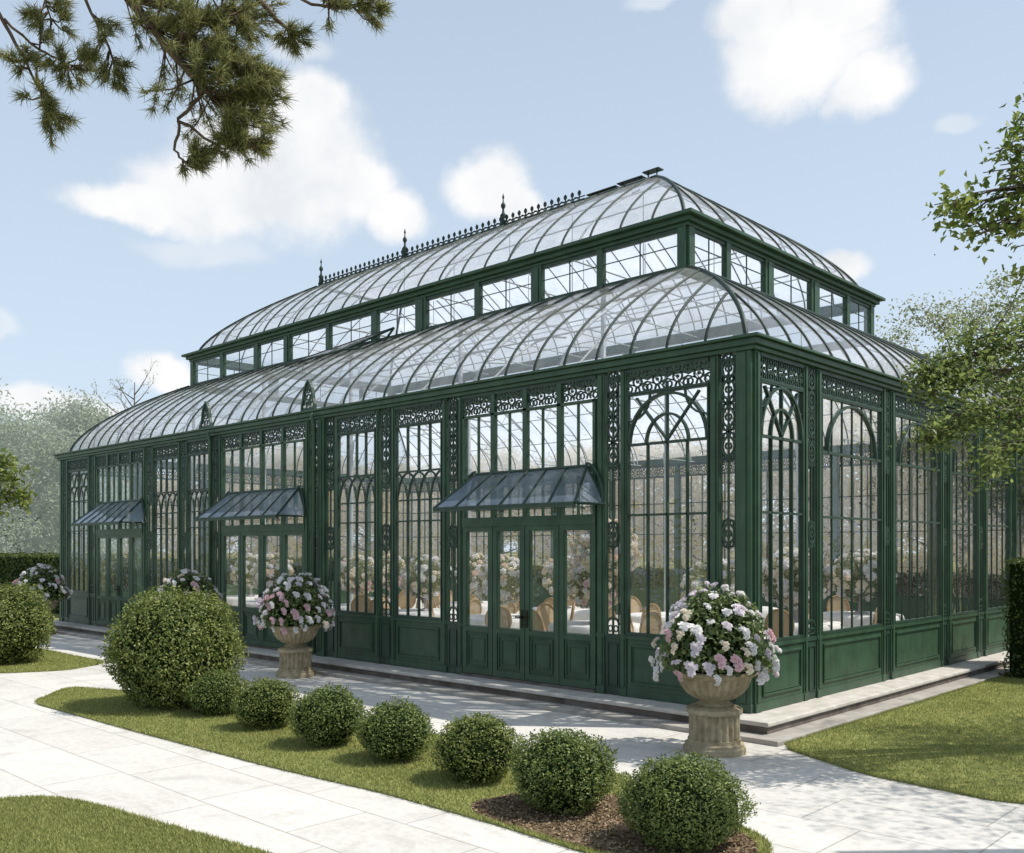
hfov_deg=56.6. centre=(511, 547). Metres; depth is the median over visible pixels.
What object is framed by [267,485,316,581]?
window
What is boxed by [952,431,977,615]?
window
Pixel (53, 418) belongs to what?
leafy tree
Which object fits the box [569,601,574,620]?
round back chair
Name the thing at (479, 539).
leafy tree
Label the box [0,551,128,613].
hedge
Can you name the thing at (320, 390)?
clerestory window
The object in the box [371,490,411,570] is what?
window
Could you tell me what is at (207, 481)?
window
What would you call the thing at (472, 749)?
box bush
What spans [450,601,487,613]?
tablecloth
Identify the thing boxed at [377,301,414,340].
clerestory window
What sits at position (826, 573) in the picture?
flower arrangement
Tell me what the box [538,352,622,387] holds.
clerestory window
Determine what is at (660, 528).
leafy tree
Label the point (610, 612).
round back chair
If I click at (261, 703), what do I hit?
box bush
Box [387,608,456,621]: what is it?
tablecloth
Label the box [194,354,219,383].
clerestory window
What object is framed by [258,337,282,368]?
clerestory window
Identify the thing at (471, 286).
clerestory window
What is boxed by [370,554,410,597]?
flower arrangement
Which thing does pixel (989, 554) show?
leafy tree
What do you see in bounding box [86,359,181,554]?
bare tree
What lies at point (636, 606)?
round back chair
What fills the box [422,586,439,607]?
round back chair
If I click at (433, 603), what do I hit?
round back chair
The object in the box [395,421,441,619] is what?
window
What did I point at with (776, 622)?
round back chair
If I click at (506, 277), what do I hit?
clerestory window
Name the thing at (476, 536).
window
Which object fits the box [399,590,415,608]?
round back chair
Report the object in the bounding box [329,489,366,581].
window
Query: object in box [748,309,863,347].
clerestory window
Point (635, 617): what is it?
tablecloth
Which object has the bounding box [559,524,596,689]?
door
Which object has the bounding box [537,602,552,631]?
round back chair
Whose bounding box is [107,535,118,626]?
door
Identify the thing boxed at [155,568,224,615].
flower bouquet
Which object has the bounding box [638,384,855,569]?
leafy tree
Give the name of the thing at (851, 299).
clerestory window
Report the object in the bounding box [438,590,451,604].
round back chair
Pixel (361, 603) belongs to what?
round back chair
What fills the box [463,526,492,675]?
door
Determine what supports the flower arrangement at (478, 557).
on the tablecloth at (484, 604)
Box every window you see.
[68,470,87,592]
[71,474,135,589]
[150,479,201,587]
[154,457,177,590]
[188,453,207,584]
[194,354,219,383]
[198,363,261,394]
[207,481,259,585]
[224,345,252,376]
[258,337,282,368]
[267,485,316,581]
[279,375,358,404]
[290,325,325,360]
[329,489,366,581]
[330,313,370,344]
[337,430,375,614]
[365,389,388,397]
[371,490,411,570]
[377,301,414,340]
[395,381,457,409]
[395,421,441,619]
[411,490,450,580]
[427,284,473,327]
[455,488,489,580]
[464,368,532,399]
[480,269,530,314]
[502,484,550,583]
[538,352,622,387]
[542,251,596,300]
[555,482,591,556]
[603,229,676,285]
[614,476,674,588]
[626,384,709,637]
[680,473,734,588]
[695,229,725,270]
[731,245,764,285]
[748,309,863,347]
[760,380,803,643]
[762,467,829,592]
[774,264,810,302]
[820,284,845,318]
[822,396,882,634]
[838,461,927,597]
[850,297,869,328]
[895,414,941,623]
[935,455,1023,599]
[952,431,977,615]
[987,438,1009,610]
[1017,455,1023,557]
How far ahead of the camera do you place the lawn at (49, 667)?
17.50 m
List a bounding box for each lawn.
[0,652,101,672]
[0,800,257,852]
[788,677,1023,803]
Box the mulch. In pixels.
[472,792,757,852]
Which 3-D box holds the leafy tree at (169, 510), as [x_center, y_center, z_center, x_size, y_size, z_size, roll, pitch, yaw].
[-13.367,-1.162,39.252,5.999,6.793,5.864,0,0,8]
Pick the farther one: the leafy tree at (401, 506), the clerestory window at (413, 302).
the leafy tree at (401, 506)
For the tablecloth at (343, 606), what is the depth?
20.13 m
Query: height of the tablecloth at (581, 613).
0.722 m
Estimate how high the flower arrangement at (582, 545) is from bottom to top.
2.507 m
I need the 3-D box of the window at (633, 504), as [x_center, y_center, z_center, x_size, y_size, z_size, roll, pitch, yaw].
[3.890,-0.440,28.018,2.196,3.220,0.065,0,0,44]
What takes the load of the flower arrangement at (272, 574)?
on the tablecloth at (251, 603)
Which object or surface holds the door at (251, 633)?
in the greenhouse
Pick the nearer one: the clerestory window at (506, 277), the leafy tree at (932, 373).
the leafy tree at (932, 373)
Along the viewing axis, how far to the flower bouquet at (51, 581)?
23.95 m
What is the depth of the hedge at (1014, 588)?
15.95 m
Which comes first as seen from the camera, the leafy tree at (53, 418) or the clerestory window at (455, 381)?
the clerestory window at (455, 381)
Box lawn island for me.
[37,688,765,852]
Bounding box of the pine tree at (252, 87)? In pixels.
[0,0,398,183]
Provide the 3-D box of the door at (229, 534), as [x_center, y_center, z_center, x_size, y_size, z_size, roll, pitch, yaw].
[-5.850,0.813,19.889,0.758,2.295,0.065,0,0,44]
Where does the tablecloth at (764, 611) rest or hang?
on the round table
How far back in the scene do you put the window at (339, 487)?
16.94 m
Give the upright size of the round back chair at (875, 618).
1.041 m
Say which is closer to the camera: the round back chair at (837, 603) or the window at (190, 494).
the round back chair at (837, 603)
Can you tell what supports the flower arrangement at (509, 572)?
on the tablecloth at (476, 619)
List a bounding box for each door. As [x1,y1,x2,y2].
[96,535,106,624]
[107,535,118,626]
[117,534,129,619]
[130,534,142,612]
[222,532,240,641]
[241,532,260,645]
[261,531,281,647]
[282,531,304,646]
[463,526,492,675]
[493,526,524,679]
[524,525,558,684]
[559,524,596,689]
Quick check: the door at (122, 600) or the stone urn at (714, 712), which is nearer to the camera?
the stone urn at (714, 712)
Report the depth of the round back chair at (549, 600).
18.36 m
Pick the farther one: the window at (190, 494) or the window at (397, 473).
the window at (190, 494)
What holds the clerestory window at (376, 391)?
in the greenhouse
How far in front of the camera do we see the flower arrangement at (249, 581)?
24.25 m
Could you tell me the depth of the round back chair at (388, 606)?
19.77 m
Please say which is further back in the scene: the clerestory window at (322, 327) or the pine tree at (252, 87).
the clerestory window at (322, 327)
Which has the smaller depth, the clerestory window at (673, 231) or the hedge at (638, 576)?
the clerestory window at (673, 231)
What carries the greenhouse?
on the ground at (57, 616)
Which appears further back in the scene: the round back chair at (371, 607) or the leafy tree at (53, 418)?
the leafy tree at (53, 418)
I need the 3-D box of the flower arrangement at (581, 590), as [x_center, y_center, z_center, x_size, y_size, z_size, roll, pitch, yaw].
[1.355,0.688,15.654,1.035,1.097,1.068,0,0,41]
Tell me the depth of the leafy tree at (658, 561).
34.95 m
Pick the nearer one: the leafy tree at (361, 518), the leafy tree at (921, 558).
the leafy tree at (921, 558)
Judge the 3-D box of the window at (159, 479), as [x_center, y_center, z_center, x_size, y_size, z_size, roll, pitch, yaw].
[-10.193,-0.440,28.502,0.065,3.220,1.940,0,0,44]
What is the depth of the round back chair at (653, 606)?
16.41 m
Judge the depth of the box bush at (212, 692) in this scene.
12.26 m
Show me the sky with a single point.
(830, 126)
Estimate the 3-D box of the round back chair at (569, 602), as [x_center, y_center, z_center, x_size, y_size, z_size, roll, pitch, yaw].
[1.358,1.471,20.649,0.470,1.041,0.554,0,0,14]
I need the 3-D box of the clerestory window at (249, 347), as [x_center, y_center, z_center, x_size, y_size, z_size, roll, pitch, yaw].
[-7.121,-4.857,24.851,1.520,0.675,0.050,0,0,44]
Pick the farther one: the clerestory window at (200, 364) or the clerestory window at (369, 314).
the clerestory window at (200, 364)
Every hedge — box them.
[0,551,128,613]
[150,555,423,585]
[450,563,1004,600]
[998,554,1023,678]
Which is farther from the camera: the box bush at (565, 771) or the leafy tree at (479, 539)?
the leafy tree at (479, 539)
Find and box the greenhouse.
[53,167,1023,746]
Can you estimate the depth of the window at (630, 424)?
12.43 m
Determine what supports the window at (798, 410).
in the greenhouse
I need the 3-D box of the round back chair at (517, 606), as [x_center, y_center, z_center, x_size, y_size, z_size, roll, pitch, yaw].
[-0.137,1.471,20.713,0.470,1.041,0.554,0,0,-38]
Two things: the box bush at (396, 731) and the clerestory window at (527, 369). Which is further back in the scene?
the clerestory window at (527, 369)
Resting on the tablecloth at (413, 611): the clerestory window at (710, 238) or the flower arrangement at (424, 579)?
the flower arrangement at (424, 579)
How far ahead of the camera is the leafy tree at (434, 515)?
41.31 m
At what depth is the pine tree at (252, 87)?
6.96 m
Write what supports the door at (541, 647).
in the greenhouse
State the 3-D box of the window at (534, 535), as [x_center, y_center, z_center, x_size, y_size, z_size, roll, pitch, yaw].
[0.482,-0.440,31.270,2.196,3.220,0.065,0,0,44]
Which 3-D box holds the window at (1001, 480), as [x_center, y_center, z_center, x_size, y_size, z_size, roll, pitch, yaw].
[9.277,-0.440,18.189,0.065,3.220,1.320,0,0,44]
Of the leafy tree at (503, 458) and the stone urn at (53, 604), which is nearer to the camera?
the stone urn at (53, 604)
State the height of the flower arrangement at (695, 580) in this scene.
1.119 m
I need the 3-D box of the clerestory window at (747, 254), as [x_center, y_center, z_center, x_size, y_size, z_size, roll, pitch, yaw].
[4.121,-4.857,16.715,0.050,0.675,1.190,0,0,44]
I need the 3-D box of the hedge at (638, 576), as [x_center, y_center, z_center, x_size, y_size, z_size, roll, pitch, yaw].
[6.605,1.406,29.590,25.856,1.777,1.552,0,0,44]
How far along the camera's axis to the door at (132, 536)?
23.05 m
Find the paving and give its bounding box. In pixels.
[0,633,1023,852]
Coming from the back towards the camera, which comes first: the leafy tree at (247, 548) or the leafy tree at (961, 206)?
the leafy tree at (247, 548)
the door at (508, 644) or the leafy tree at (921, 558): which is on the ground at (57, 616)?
the leafy tree at (921, 558)
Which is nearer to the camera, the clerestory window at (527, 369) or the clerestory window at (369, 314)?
the clerestory window at (369, 314)
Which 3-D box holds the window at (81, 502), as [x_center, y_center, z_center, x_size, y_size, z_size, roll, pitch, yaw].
[-11.642,-0.440,26.982,0.065,3.220,1.940,0,0,44]
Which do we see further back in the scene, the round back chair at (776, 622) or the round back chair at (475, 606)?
the round back chair at (475, 606)
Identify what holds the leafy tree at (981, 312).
on the ground at (57, 616)
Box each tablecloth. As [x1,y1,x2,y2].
[226,595,257,606]
[246,600,257,607]
[329,603,350,610]
[369,597,421,608]
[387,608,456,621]
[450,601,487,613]
[470,614,544,631]
[533,606,589,620]
[548,620,639,634]
[631,612,679,633]
[762,606,777,617]
[762,619,840,635]
[823,611,904,627]
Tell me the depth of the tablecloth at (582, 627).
15.19 m
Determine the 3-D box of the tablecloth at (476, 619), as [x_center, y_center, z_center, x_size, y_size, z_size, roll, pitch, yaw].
[-0.193,1.599,17.260,1.716,0.722,1.712,0,0,-37]
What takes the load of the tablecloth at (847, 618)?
on the round table
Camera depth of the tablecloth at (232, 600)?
23.75 m
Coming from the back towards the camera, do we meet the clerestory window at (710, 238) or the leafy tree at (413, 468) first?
the leafy tree at (413, 468)
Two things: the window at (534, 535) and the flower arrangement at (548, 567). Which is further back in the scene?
the window at (534, 535)
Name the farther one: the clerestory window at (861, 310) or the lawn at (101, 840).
the clerestory window at (861, 310)
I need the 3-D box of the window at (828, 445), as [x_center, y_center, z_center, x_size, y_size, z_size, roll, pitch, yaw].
[4.841,-0.440,13.540,0.065,3.220,1.990,0,0,44]
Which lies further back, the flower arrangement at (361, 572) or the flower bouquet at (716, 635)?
the flower arrangement at (361, 572)
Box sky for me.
[0,0,1023,552]
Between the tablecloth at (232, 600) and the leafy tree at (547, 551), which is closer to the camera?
the tablecloth at (232, 600)
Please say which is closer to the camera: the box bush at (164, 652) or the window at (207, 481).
the box bush at (164, 652)
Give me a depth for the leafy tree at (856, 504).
30.79 m
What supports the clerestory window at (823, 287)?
in the greenhouse
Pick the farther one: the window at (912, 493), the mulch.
the window at (912, 493)
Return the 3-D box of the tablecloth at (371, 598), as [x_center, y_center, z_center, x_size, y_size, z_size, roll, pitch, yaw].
[-3.029,1.599,23.550,1.712,0.722,1.716,0,0,-28]
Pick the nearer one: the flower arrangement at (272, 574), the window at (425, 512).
the flower arrangement at (272, 574)
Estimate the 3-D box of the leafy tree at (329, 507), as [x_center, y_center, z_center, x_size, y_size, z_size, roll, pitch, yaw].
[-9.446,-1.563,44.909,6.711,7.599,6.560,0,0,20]
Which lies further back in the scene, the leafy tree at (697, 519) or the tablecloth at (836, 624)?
the leafy tree at (697, 519)
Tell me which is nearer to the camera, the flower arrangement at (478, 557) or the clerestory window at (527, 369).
the flower arrangement at (478, 557)
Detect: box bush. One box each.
[0,580,56,664]
[95,583,248,710]
[183,667,247,715]
[230,676,300,729]
[286,682,366,746]
[351,694,438,762]
[428,711,524,784]
[506,725,618,815]
[613,750,760,852]
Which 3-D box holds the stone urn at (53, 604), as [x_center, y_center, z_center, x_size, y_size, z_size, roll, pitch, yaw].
[-11.964,1.758,24.179,0.890,0.885,0.890,0,0,32]
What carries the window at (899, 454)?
in the greenhouse
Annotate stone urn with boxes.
[44,599,60,634]
[269,624,321,678]
[673,668,756,757]
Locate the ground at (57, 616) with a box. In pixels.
[51,552,988,619]
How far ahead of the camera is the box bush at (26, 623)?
17.69 m
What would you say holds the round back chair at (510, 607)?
on the greenhouse
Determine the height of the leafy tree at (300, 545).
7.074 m
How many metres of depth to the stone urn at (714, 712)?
10.04 m
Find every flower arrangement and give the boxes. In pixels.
[230,553,257,595]
[250,552,293,588]
[341,555,373,594]
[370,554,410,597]
[400,554,451,610]
[455,552,487,602]
[472,554,518,605]
[542,556,584,607]
[567,560,617,623]
[569,519,641,583]
[680,558,734,602]
[762,547,835,621]
[826,548,897,613]
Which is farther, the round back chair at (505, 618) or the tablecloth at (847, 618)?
the tablecloth at (847, 618)
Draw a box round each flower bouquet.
[12,563,72,601]
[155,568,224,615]
[252,570,335,634]
[648,581,781,685]
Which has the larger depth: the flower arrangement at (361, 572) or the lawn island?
the flower arrangement at (361, 572)
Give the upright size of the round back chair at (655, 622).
1.041 m
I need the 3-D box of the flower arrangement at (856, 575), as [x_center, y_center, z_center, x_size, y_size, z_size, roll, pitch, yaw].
[6.563,0.622,17.988,1.352,1.231,1.353,0,0,41]
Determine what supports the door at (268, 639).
in the greenhouse
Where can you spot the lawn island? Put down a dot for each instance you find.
(441, 798)
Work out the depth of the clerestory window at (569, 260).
17.06 m
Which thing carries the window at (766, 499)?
in the greenhouse
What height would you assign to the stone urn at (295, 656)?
0.885 m
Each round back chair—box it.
[350,595,370,611]
[368,599,384,615]
[383,594,389,610]
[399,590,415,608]
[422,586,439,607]
[427,592,435,607]
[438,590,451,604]
[470,598,481,614]
[484,605,511,628]
[503,597,515,613]
[510,593,518,612]
[532,609,543,630]
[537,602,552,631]
[543,597,552,604]
[567,599,574,605]
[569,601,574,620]
[609,606,615,620]
[631,596,641,612]
[639,610,661,633]
[641,603,660,619]
[765,609,794,636]
[827,595,849,611]
[872,608,876,623]
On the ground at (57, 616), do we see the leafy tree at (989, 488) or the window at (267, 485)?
the leafy tree at (989, 488)
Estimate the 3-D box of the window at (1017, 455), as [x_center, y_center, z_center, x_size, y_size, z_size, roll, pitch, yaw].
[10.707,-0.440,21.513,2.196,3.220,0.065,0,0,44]
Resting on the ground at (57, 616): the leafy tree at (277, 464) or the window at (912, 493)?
the leafy tree at (277, 464)
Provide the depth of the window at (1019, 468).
19.25 m
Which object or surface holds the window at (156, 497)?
in the greenhouse
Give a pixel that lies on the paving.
(808, 804)
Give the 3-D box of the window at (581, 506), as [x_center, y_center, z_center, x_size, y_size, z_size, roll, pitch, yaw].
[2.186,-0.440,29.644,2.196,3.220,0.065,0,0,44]
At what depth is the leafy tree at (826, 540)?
29.23 m
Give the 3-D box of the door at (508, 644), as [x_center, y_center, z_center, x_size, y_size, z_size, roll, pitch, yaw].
[-0.052,0.813,14.319,0.658,2.295,0.120,0,0,44]
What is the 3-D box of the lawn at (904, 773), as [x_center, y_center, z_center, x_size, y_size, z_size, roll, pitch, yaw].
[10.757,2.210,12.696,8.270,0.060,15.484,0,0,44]
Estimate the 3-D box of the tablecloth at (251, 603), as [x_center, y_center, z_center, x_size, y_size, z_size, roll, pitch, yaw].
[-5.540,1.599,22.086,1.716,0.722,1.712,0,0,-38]
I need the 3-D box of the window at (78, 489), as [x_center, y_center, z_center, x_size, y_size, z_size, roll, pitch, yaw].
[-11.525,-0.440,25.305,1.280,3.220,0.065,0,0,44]
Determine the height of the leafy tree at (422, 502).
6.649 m
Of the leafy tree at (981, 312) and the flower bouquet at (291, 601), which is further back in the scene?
the leafy tree at (981, 312)
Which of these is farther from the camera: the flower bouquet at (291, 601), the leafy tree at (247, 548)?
the leafy tree at (247, 548)
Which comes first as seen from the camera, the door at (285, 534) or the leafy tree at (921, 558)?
the door at (285, 534)
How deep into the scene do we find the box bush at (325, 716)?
10.32 m
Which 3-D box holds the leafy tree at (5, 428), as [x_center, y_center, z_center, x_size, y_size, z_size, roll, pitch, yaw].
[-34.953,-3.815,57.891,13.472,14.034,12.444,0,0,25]
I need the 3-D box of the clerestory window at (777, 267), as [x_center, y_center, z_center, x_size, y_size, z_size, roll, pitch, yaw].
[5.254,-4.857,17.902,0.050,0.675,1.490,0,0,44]
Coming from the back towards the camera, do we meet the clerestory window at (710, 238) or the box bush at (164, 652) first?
the clerestory window at (710, 238)
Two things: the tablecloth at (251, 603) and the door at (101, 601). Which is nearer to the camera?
the tablecloth at (251, 603)
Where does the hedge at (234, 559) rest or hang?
on the ground at (57, 616)
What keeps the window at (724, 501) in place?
in the greenhouse
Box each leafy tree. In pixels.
[0,378,61,552]
[0,396,130,553]
[0,447,37,527]
[1,386,172,557]
[105,444,259,561]
[158,428,290,558]
[196,417,364,558]
[245,443,373,556]
[245,457,372,557]
[329,449,428,557]
[329,451,437,555]
[359,450,456,565]
[399,437,538,562]
[400,463,473,570]
[435,460,550,564]
[471,440,639,565]
[512,429,671,568]
[532,432,706,569]
[616,431,765,569]
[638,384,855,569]
[730,399,922,571]
[763,366,993,573]
[840,397,1023,595]
[843,365,1023,560]
[853,258,1023,576]
[890,281,1023,499]
[898,404,1023,577]
[922,83,1023,297]

